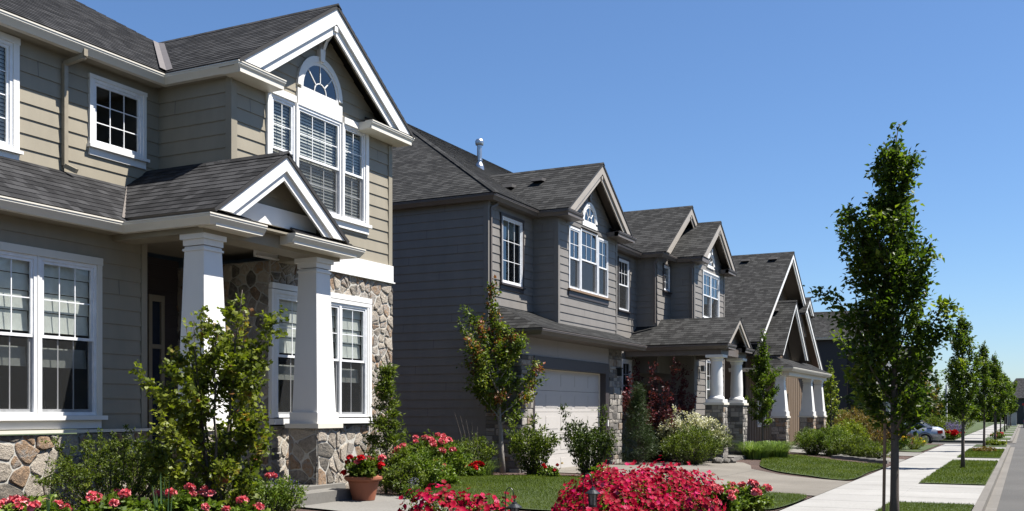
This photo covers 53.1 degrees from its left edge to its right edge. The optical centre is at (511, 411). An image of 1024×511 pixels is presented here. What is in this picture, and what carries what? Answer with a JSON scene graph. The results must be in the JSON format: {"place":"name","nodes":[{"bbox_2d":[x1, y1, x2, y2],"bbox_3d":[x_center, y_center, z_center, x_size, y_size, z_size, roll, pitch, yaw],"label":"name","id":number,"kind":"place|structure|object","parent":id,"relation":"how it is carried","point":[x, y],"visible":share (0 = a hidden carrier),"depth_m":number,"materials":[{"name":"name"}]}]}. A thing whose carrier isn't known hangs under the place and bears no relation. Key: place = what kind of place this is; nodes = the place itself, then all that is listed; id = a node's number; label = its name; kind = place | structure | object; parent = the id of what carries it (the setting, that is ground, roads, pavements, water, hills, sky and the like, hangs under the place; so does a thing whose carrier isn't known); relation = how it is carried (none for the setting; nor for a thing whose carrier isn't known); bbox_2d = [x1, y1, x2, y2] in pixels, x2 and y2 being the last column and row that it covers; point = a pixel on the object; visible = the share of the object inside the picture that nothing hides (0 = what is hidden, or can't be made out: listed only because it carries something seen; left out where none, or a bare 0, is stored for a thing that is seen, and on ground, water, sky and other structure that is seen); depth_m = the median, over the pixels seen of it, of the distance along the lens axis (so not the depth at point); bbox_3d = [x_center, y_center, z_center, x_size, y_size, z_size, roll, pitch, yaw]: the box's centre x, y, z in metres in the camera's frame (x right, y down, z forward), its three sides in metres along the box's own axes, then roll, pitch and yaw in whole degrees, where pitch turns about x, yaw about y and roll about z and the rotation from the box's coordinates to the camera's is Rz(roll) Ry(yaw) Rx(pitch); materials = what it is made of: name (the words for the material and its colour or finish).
{"place":"outdoors","nodes":[
{"label":"outdoors","id":0,"kind":"place"},
{"bbox_2d":[397,477,421,498],"bbox_3d":[-1.546,1.175,15.580,0.336,0.388,0.418,0,0,27],"label":"salvia","id":1,"kind":"object","parent":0,"point":[414,488],"visible":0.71,"depth_m":15.54,"materials":[{"name":"green plant"}]},
{"bbox_2d":[392,474,583,509],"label":"lawn","id":2,"kind":"structure","parent":0,"point":[545,498],"depth_m":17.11,"materials":[{"name":"green plant"}]},
{"bbox_2d":[0,418,1022,510],"bbox_3d":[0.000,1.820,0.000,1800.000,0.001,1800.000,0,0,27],"label":"terrain","id":3,"kind":"structure","parent":0,"point":[976,422],"depth_m":81.81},
{"bbox_2d":[937,398,1003,421],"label":"distant wood","id":4,"kind":"object","parent":3,"relation":"on","point":[991,418],"depth_m":179.53,"materials":[{"name":"green plant"}]},
{"bbox_2d":[985,425,1020,510],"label":"gutter pan","id":5,"kind":"object","parent":3,"relation":"on","point":[993,502],"visible":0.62,"depth_m":25.30,"materials":[{"name":"grey concrete"}]},
{"bbox_2d":[1005,378,1023,423],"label":"end house","id":6,"kind":"structure","parent":3,"relation":"on","point":[1019,393],"depth_m":147.95,"materials":[{"name":"grey"}]},
{"bbox_2d":[76,0,1023,398],"label":"sky","id":7,"kind":"structure","parent":0,"point":[761,117],"materials":[{"name":"blue"}]},
{"bbox_2d":[272,442,942,510],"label":"garden soil","id":8,"kind":"structure","parent":0,"point":[755,464],"depth_m":26.71,"materials":[{"name":"brown soil"}]},
{"bbox_2d":[0,493,78,510],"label":"geranium","id":9,"kind":"object","parent":8,"relation":"on","point":[18,503],"visible":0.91,"depth_m":10.45,"materials":[{"name":"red plant"}]},
{"bbox_2d":[31,424,195,508],"bbox_3d":[-4.911,0.748,12.542,1.770,1.223,1.760,0,0,-34],"label":"box shrub","id":10,"kind":"object","parent":8,"relation":"on","point":[108,465],"visible":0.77,"depth_m":12.23,"materials":[{"name":"green plant"}]},
{"bbox_2d":[77,488,149,510],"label":"geranium","id":11,"kind":"object","parent":8,"relation":"on","point":[114,500],"visible":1,"depth_m":10.83,"materials":[{"name":"green plant"}]},
{"bbox_2d":[122,449,198,504],"bbox_3d":[-4.637,0.895,13.409,1.189,0.928,1.186,0,0,-19],"label":"box shrub","id":12,"kind":"object","parent":8,"relation":"on","point":[148,483],"visible":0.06,"depth_m":13.29,"materials":[{"name":"green plant"}]},
{"bbox_2d":[151,474,176,510],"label":"strap leaf plant","id":13,"kind":"object","parent":8,"relation":"on","point":[155,506],"visible":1,"depth_m":11.00,"materials":[{"name":"green plant"}]},
{"bbox_2d":[144,482,223,510],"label":"geranium","id":14,"kind":"object","parent":8,"relation":"on","point":[188,497],"visible":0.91,"depth_m":11.20,"materials":[{"name":"green plant"}]},
{"bbox_2d":[0,0,414,510],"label":"tan house","id":15,"kind":"structure","parent":8,"relation":"on","point":[153,193],"depth_m":15.14,"materials":[{"name":"wood"}]},
{"bbox_2d":[0,31,23,159],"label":"window","id":16,"kind":"structure","parent":15,"relation":"in","point":[10,45],"depth_m":13.48,"materials":[{"name":"plastic"}]},
{"bbox_2d":[0,250,36,415],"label":"window","id":17,"kind":"structure","parent":15,"relation":"in","point":[18,271],"depth_m":12.91,"materials":[{"name":"glass"}]},
{"bbox_2d":[39,256,96,415],"bbox_3d":[-6.233,-0.960,13.610,0.993,2.020,0.900,0,0,27],"label":"window","id":18,"kind":"structure","parent":15,"relation":"in","point":[67,289],"depth_m":13.68,"materials":[{"name":"glass"}]},
{"bbox_2d":[87,73,149,169],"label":"window","id":19,"kind":"structure","parent":15,"relation":"in","point":[117,112],"depth_m":15.45,"materials":[{"name":"plastic"}]},
{"bbox_2d":[271,93,294,160],"bbox_3d":[-4.053,-4.135,16.399,0.993,1.630,0.600,0,0,27],"label":"window","id":20,"kind":"structure","parent":15,"relation":"in","point":[282,110],"depth_m":16.36,"materials":[{"name":"plastic"}]},
{"bbox_2d":[274,289,297,416],"bbox_3d":[-3.924,-0.910,16.591,1.013,2.000,0.980,0,0,27],"label":"window","id":21,"kind":"structure","parent":15,"relation":"in","point":[284,347],"depth_m":16.39,"materials":[{"name":"glass"}]},
{"bbox_2d":[298,104,340,216],"bbox_3d":[-3.630,-4.135,17.244,0.993,1.630,1.190,0,0,27],"label":"window","id":22,"kind":"structure","parent":15,"relation":"in","point":[319,135],"depth_m":17.35,"materials":[{"name":"glass"}]},
{"bbox_2d":[296,49,342,122],"bbox_3d":[-3.171,-5.475,17.020,0.088,1.050,1.200,0,0,27],"label":"arched window","id":23,"kind":"structure","parent":15,"relation":"in","point":[319,91],"depth_m":17.00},
{"bbox_2d":[331,298,369,416],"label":"window","id":24,"kind":"structure","parent":15,"relation":"in","point":[350,320],"depth_m":18.07,"materials":[{"name":"glass"}]},
{"bbox_2d":[344,124,364,222],"bbox_3d":[-3.194,-4.135,18.116,0.993,1.630,0.660,0,0,27],"label":"window","id":25,"kind":"structure","parent":15,"relation":"in","point":[354,140],"depth_m":18.13,"materials":[{"name":"plastic"}]},
{"bbox_2d":[128,290,289,506],"bbox_3d":[-3.500,-0.006,11.996,1.743,2.922,1.823,0,0,-27],"label":"garden tree","id":26,"kind":"object","parent":8,"relation":"on","point":[221,454],"visible":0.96,"depth_m":11.81,"materials":[{"name":"green plant"}]},
{"bbox_2d":[221,495,270,510],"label":"geranium","id":27,"kind":"object","parent":8,"relation":"on","point":[243,500],"visible":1,"depth_m":11.39,"materials":[{"name":"pink plant"}]},
{"bbox_2d":[238,472,308,510],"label":"flowering bush","id":28,"kind":"object","parent":8,"relation":"on","point":[280,488],"visible":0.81,"depth_m":12.19,"materials":[{"name":"green plant"}]},
{"bbox_2d":[300,494,448,510],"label":"front walk","id":29,"kind":"structure","parent":8,"relation":"on","point":[385,502],"depth_m":14.52,"materials":[{"name":"concrete"}]},
{"bbox_2d":[344,475,382,500],"bbox_3d":[-2.202,1.137,15.215,0.570,0.375,0.570,0,0,27],"label":"flower pot","id":30,"kind":"object","parent":29,"relation":"on","point":[363,488],"visible":0.94,"depth_m":15.04,"materials":[{"name":"ceramic"}]},
{"bbox_2d":[340,454,387,478],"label":"geranium","id":31,"kind":"object","parent":30,"relation":"in","point":[361,465],"visible":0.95,"depth_m":15.07,"materials":[{"name":"green plant"}]},
{"bbox_2d":[359,362,412,493],"bbox_3d":[-2.048,0.271,16.607,0.962,2.197,0.836,0,0,39],"label":"dwarf conifer","id":32,"kind":"object","parent":8,"relation":"on","point":[386,426],"visible":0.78,"depth_m":16.62,"materials":[{"name":"green plant"}]},
{"bbox_2d":[382,459,428,495],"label":"leafy shrub","id":33,"kind":"object","parent":8,"relation":"on","point":[404,472],"visible":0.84,"depth_m":16.07,"materials":[{"name":"green plant"}]},
{"bbox_2d":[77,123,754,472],"bbox_3d":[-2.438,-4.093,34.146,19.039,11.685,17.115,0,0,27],"label":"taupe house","id":34,"kind":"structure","parent":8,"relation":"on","point":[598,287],"depth_m":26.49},
{"bbox_2d":[499,212,525,293],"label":"window","id":35,"kind":"structure","parent":34,"relation":"in","point":[511,227],"depth_m":25.64,"materials":[{"name":"plastic"}]},
{"bbox_2d":[535,370,598,467],"bbox_3d":[1.384,0.270,26.370,0.047,2.632,4.520,0,0,27],"label":"garage door","id":36,"kind":"structure","parent":34,"relation":"in","point":[582,404],"depth_m":26.20,"materials":[{"name":"white metal"}]},
{"bbox_2d":[568,225,579,289],"bbox_3d":[1.211,-4.020,27.139,0.993,1.620,0.740,0,0,27],"label":"window","id":37,"kind":"structure","parent":34,"relation":"in","point":[574,233],"depth_m":27.30,"materials":[{"name":"plastic"}]},
{"bbox_2d":[580,227,597,294],"bbox_3d":[1.663,-4.070,28.042,0.993,1.720,1.200,0,0,27],"label":"window","id":38,"kind":"structure","parent":34,"relation":"in","point":[588,243],"depth_m":28.43,"materials":[{"name":"glass"}]},
{"bbox_2d":[581,202,597,230],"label":"arched window","id":39,"kind":"structure","parent":34,"relation":"in","point":[590,217],"depth_m":27.84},
{"bbox_2d":[598,237,607,297],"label":"window","id":40,"kind":"structure","parent":34,"relation":"in","point":[602,244],"depth_m":29.04,"materials":[{"name":"plastic"}]},
{"bbox_2d":[617,256,631,316],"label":"window","id":41,"kind":"structure","parent":34,"relation":"in","point":[623,264],"depth_m":32.58,"materials":[{"name":"plastic"}]},
{"bbox_2d":[622,359,631,414],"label":"window","id":42,"kind":"structure","parent":34,"relation":"in","point":[626,364],"depth_m":32.75,"materials":[{"name":"glass"}]},
{"bbox_2d":[662,263,671,296],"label":"window","id":43,"kind":"structure","parent":34,"relation":"in","point":[666,271],"depth_m":34.06,"materials":[{"name":"plastic"}]},
{"bbox_2d":[705,360,710,398],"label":"window","id":44,"kind":"structure","parent":34,"relation":"in","point":[707,363],"depth_m":36.01,"materials":[{"name":"plastic"}]},
{"bbox_2d":[702,269,719,317],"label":"window","id":45,"kind":"structure","parent":34,"relation":"in","point":[710,281],"depth_m":36.53,"materials":[{"name":"glass"}]},
{"bbox_2d":[389,447,450,488],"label":"leafy shrub","id":46,"kind":"object","parent":8,"relation":"on","point":[431,468],"visible":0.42,"depth_m":17.10,"materials":[{"name":"green plant"}]},
{"bbox_2d":[392,429,475,479],"bbox_3d":[-1.415,0.843,18.814,1.660,1.095,1.566,0,0,27],"label":"oleander","id":47,"kind":"object","parent":8,"relation":"on","point":[439,444],"visible":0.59,"depth_m":18.61,"materials":[{"name":"green plant"}]},
{"bbox_2d":[398,479,476,510],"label":"flower mound","id":48,"kind":"object","parent":8,"relation":"on","point":[429,499],"visible":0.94,"depth_m":11.63,"materials":[{"name":"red plant"}]},
{"bbox_2d":[427,457,460,486],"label":"geranium","id":49,"kind":"object","parent":8,"relation":"on","point":[452,473],"visible":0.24,"depth_m":17.82,"materials":[{"name":"green plant"}]},
{"bbox_2d":[459,460,485,475],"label":"geranium","id":50,"kind":"object","parent":8,"relation":"on","point":[478,466],"visible":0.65,"depth_m":21.26,"materials":[{"name":"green plant"}]},
{"bbox_2d":[448,415,500,465],"bbox_3d":[-0.875,0.740,22.157,1.340,1.437,1.307,0,0,27],"label":"butterfly bush","id":51,"kind":"object","parent":8,"relation":"on","point":[486,453],"visible":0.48,"depth_m":22.04,"materials":[{"name":"green plant"}]},
{"bbox_2d":[453,487,516,510],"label":"flower mound","id":52,"kind":"object","parent":8,"relation":"on","point":[485,505],"visible":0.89,"depth_m":11.73,"materials":[{"name":"red plant"}]},
{"bbox_2d":[454,275,549,473],"bbox_3d":[-0.186,-0.802,23.261,2.192,4.610,2.004,0,0,-6],"label":"garden tree","id":53,"kind":"object","parent":8,"relation":"on","point":[497,395],"visible":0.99,"depth_m":23.16,"materials":[{"name":"green plant"}]},
{"bbox_2d":[503,414,561,475],"bbox_3d":[0.406,0.723,22.160,1.277,1.434,1.255,0,0,27],"label":"rhododendron","id":54,"kind":"object","parent":8,"relation":"on","point":[538,445],"visible":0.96,"depth_m":21.98,"materials":[{"name":"green plant"}]},
{"bbox_2d":[536,462,563,476],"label":"geranium","id":55,"kind":"object","parent":8,"relation":"on","point":[549,471],"visible":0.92,"depth_m":21.32,"materials":[{"name":"green plant"}]},
{"bbox_2d":[558,404,618,475],"bbox_3d":[1.667,0.615,21.919,1.337,1.635,1.381,0,0,27],"label":"rhododendron","id":56,"kind":"object","parent":8,"relation":"on","point":[596,453],"visible":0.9,"depth_m":21.78,"materials":[{"name":"green plant"}]},
{"bbox_2d":[583,473,599,510],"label":"path lantern","id":57,"kind":"object","parent":8,"relation":"on","point":[592,493],"visible":1,"depth_m":10.84,"materials":[{"name":"black metal"}]},
{"bbox_2d":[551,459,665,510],"bbox_3d":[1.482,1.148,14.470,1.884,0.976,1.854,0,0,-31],"label":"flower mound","id":58,"kind":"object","parent":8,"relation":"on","point":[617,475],"visible":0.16,"depth_m":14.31,"materials":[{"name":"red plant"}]},
{"bbox_2d":[551,472,676,510],"bbox_3d":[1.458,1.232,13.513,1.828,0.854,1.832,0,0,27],"label":"flower mound","id":59,"kind":"object","parent":8,"relation":"on","point":[662,504],"visible":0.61,"depth_m":13.24,"materials":[{"name":"red plant"}]},
{"bbox_2d":[617,381,664,463],"bbox_3d":[3.456,0.319,28.398,1.417,2.411,1.279,0,0,-11],"label":"dwarf pine","id":60,"kind":"object","parent":8,"relation":"on","point":[638,409],"visible":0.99,"depth_m":28.35,"materials":[{"name":"green plant"}]},
{"bbox_2d":[622,357,699,460],"bbox_3d":[4.484,-0.098,31.464,2.540,3.283,2.784,0,0,9],"label":"purple shrub","id":61,"kind":"object","parent":8,"relation":"on","point":[667,412],"visible":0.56,"depth_m":31.25,"materials":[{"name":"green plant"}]},
{"bbox_2d":[620,455,726,510],"bbox_3d":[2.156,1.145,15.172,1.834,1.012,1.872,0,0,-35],"label":"flower mound","id":62,"kind":"object","parent":8,"relation":"on","point":[686,483],"visible":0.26,"depth_m":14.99,"materials":[{"name":"red plant"}]},
{"bbox_2d":[659,423,722,464],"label":"round shrub","id":63,"kind":"object","parent":8,"relation":"on","point":[695,457],"visible":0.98,"depth_m":28.44,"materials":[{"name":"green plant"}]},
{"bbox_2d":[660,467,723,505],"bbox_3d":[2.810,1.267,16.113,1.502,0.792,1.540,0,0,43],"label":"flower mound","id":64,"kind":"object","parent":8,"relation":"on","point":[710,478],"visible":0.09,"depth_m":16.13,"materials":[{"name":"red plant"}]},
{"bbox_2d":[651,404,733,460],"bbox_3d":[5.342,0.655,30.934,2.864,1.791,2.660,0,0,27],"label":"hydrangea","id":65,"kind":"object","parent":8,"relation":"on","point":[695,420],"visible":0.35,"depth_m":30.44,"materials":[{"name":"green plant"}]},
{"bbox_2d":[701,481,752,510],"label":"geranium","id":66,"kind":"object","parent":8,"relation":"on","point":[723,493],"visible":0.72,"depth_m":15.28,"materials":[{"name":"green plant"}]},
{"bbox_2d":[726,479,775,510],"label":"geranium","id":67,"kind":"object","parent":8,"relation":"on","point":[759,500],"visible":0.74,"depth_m":16.33,"materials":[{"name":"green plant"}]},
{"bbox_2d":[732,441,782,459],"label":"ornamental grass","id":68,"kind":"object","parent":8,"relation":"on","point":[756,451],"depth_m":32.62,"materials":[{"name":"green plant"}]},
{"bbox_2d":[745,329,782,444],"bbox_3d":[8.503,-0.564,34.479,1.383,4.430,1.192,0,0,-3],"label":"garden tree","id":69,"kind":"object","parent":8,"relation":"on","point":[764,397],"visible":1,"depth_m":34.38,"materials":[{"name":"green plant"}]},
{"bbox_2d":[756,440,798,457],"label":"ornamental grass","id":70,"kind":"object","parent":8,"relation":"on","point":[780,452],"depth_m":33.64,"materials":[{"name":"green plant"}]},
{"bbox_2d":[725,251,831,452],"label":"brown gabled house","id":71,"kind":"structure","parent":8,"relation":"on","point":[764,291],"depth_m":41.18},
{"bbox_2d":[792,426,834,454],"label":"bed shrub","id":72,"kind":"object","parent":8,"relation":"on","point":[802,439],"visible":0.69,"depth_m":37.05,"materials":[{"name":"green plant"}]},
{"bbox_2d":[808,424,853,455],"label":"bed shrub","id":73,"kind":"object","parent":8,"relation":"on","point":[835,433],"visible":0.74,"depth_m":36.54,"materials":[{"name":"green plant"}]},
{"bbox_2d":[823,360,852,428],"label":"garden tree","id":74,"kind":"object","parent":8,"relation":"on","point":[829,382],"visible":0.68,"depth_m":51.20,"materials":[{"name":"green plant"}]},
{"bbox_2d":[831,406,864,430],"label":"bed shrub","id":75,"kind":"object","parent":8,"relation":"on","point":[843,413],"visible":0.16,"depth_m":43.64,"materials":[{"name":"green plant"}]},
{"bbox_2d":[827,417,871,450],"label":"bed shrub","id":76,"kind":"object","parent":8,"relation":"on","point":[852,426],"visible":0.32,"depth_m":38.62,"materials":[{"name":"green plant"}]},
{"bbox_2d":[831,432,874,456],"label":"bed shrub","id":77,"kind":"object","parent":8,"relation":"on","point":[847,445],"visible":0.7,"depth_m":35.52,"materials":[{"name":"green plant"}]},
{"bbox_2d":[855,440,890,458],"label":"bed shrub","id":78,"kind":"object","parent":8,"relation":"on","point":[869,451],"visible":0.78,"depth_m":34.60,"materials":[{"name":"green plant"}]},
{"bbox_2d":[849,409,899,444],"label":"bed shrub","id":79,"kind":"object","parent":8,"relation":"on","point":[870,430],"visible":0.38,"depth_m":41.34,"materials":[{"name":"green plant"}]},
{"bbox_2d":[905,435,927,448],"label":"daylily","id":80,"kind":"object","parent":8,"relation":"on","point":[920,442],"visible":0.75,"depth_m":44.26,"materials":[{"name":"green plant"}]},
{"bbox_2d":[558,461,850,495],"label":"driveway","id":81,"kind":"structure","parent":0,"point":[737,472],"depth_m":24.47,"materials":[{"name":"beige concrete"}]},
{"bbox_2d":[763,492,806,508],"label":"lawn","id":82,"kind":"structure","parent":0,"point":[784,499],"depth_m":18.94,"materials":[{"name":"green plant"}]},
{"bbox_2d":[759,454,882,479],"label":"lawn","id":83,"kind":"structure","parent":0,"point":[825,476],"depth_m":29.14,"materials":[{"name":"green plant"}]},
{"bbox_2d":[811,310,879,431],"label":"dark house","id":84,"kind":"structure","parent":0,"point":[826,345],"depth_m":62.85,"materials":[{"name":"grey"}]},
{"bbox_2d":[780,424,1005,510],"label":"sidewalk","id":85,"kind":"structure","parent":0,"point":[864,493],"depth_m":23.23,"materials":[{"name":"grey concrete"}]},
{"bbox_2d":[875,500,974,510],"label":"verge lawn","id":86,"kind":"structure","parent":0,"point":[962,509],"depth_m":17.48,"materials":[{"name":"green plant"}]},
{"bbox_2d":[803,120,963,510],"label":"street tree","id":87,"kind":"object","parent":86,"relation":"on","point":[889,286],"visible":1,"depth_m":12.85,"materials":[{"name":"green plant"}]},
{"bbox_2d":[899,427,1016,510],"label":"driveway crossing","id":88,"kind":"object","parent":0,"point":[945,494],"visible":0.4,"depth_m":20.97,"materials":[{"name":"grey concrete"}]},
{"bbox_2d":[919,459,997,484],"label":"verge lawn","id":89,"kind":"structure","parent":0,"point":[962,474],"depth_m":25.85,"materials":[{"name":"green plant"}]},
{"bbox_2d":[940,306,987,467],"bbox_3d":[13.027,-0.666,29.640,1.348,4.834,1.500,0,0,27],"label":"street tree","id":90,"kind":"object","parent":89,"relation":"on","point":[962,375],"visible":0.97,"depth_m":29.62,"materials":[{"name":"green plant"}]},
{"bbox_2d":[942,424,992,440],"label":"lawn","id":91,"kind":"structure","parent":0,"point":[974,428],"depth_m":100.90,"materials":[{"name":"green plant"}]},
{"bbox_2d":[841,369,868,418],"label":"garden tree","id":92,"kind":"object","parent":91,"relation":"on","point":[852,403],"visible":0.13,"depth_m":58.07,"materials":[{"name":"green plant"}]},
{"bbox_2d":[909,372,943,417],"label":"garden tree","id":93,"kind":"object","parent":91,"relation":"on","point":[938,406],"visible":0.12,"depth_m":62.54,"materials":[{"name":"green plant"}]},
{"bbox_2d":[922,411,949,434],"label":"bush","id":94,"kind":"object","parent":91,"relation":"on","point":[933,420],"visible":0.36,"depth_m":60.54,"materials":[{"name":"green plant"}]},
{"bbox_2d":[931,370,948,417],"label":"garden tree","id":95,"kind":"object","parent":91,"relation":"on","point":[937,385],"visible":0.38,"depth_m":77.75,"materials":[{"name":"green plant"}]},
{"bbox_2d":[931,442,1016,446],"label":"side street","id":96,"kind":"structure","parent":0,"point":[1013,444],"depth_m":57.41,"materials":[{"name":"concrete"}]},
{"bbox_2d":[875,420,945,443],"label":"parked car","id":97,"kind":"object","parent":96,"relation":"on","point":[931,433],"visible":0.38,"depth_m":53.97,"materials":[{"name":"silver metal"}]},
{"bbox_2d":[957,448,1003,457],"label":"verge lawn","id":98,"kind":"structure","parent":0,"point":[983,455],"depth_m":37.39,"materials":[{"name":"green plant"}]},
{"bbox_2d":[966,340,999,448],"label":"street tree","id":99,"kind":"object","parent":98,"relation":"on","point":[982,401],"visible":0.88,"depth_m":42.23,"materials":[{"name":"green plant"}]},
{"bbox_2d":[973,444,1006,446],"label":"verge lawn","id":100,"kind":"structure","parent":0,"point":[977,445],"depth_m":49.55,"materials":[{"name":"green plant"}]},
{"bbox_2d":[980,351,1009,439],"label":"street tree","id":101,"kind":"object","parent":100,"relation":"on","point":[996,375],"visible":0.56,"depth_m":50.03,"materials":[{"name":"green plant"}]},
{"bbox_2d":[997,425,1023,510],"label":"street","id":102,"kind":"structure","parent":0,"point":[1012,497],"depth_m":25.48,"materials":[{"name":"grey asphalt"}]},
{"bbox_2d":[972,424,1019,510],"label":"kerb","id":103,"kind":"structure","parent":102,"relation":"on","point":[983,500],"depth_m":23.95,"materials":[{"name":"grey concrete"}]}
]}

